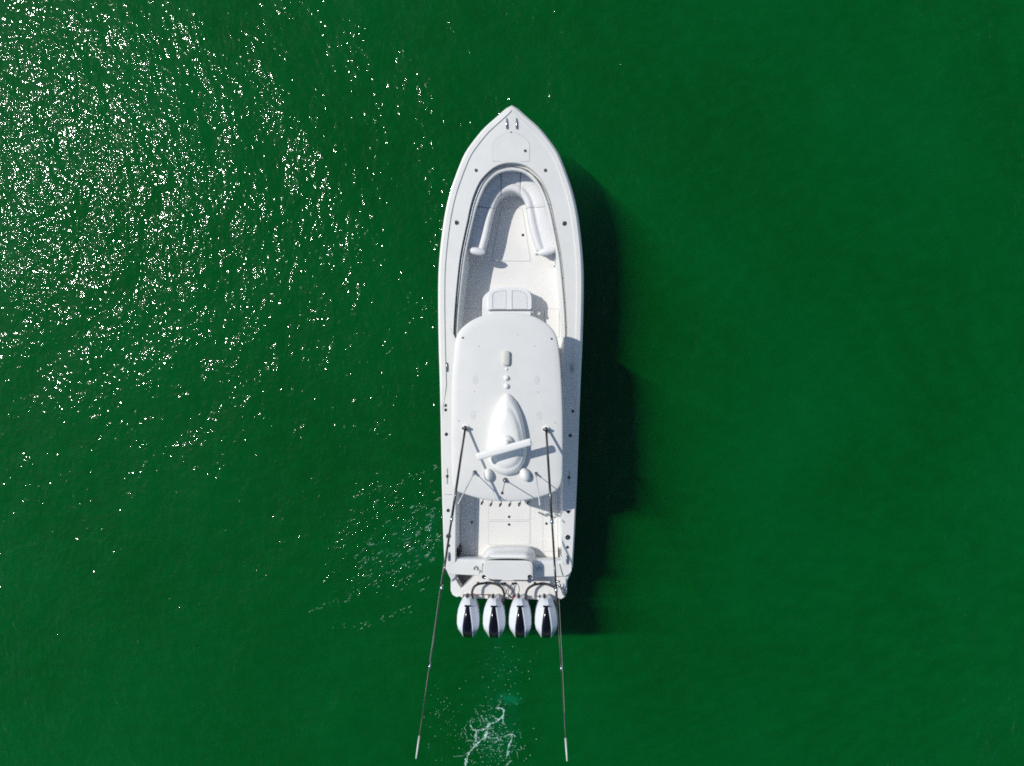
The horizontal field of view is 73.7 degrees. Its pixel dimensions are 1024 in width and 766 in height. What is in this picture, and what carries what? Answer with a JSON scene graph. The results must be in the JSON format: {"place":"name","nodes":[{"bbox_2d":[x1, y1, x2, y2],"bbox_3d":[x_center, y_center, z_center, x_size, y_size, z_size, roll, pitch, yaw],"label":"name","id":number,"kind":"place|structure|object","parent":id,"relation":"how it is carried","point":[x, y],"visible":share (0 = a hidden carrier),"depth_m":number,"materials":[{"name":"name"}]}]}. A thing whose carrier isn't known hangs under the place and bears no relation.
{"place":"outdoors","nodes":[
{"label":"outdoors","id":0,"kind":"place"},
{"bbox_2d":[0,0,1023,765],"bbox_3d":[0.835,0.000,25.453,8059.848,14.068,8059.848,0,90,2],"label":"water","id":1,"kind":"structure","parent":0,"point":[88,406],"depth_m":33.26,"materials":[{"name":"green liquid"}]},
{"bbox_2d":[311,465,536,765],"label":"wake foam","id":2,"kind":"object","parent":1,"relation":"on","point":[487,733],"visible":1,"depth_m":18.49,"materials":[{"name":"white"}]},
{"bbox_2d":[415,105,583,760],"bbox_3d":[-0.118,0.043,15.328,3.678,7.648,13.773,1,90,2],"label":"sport fishing boat","id":3,"kind":"object","parent":1,"relation":"on","point":[510,297],"visible":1,"depth_m":17.13,"materials":[{"name":"white plastic"}]},
{"bbox_2d":[0,0,1023,765],"label":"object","id":4,"kind":"structure","parent":0,"point":[766,283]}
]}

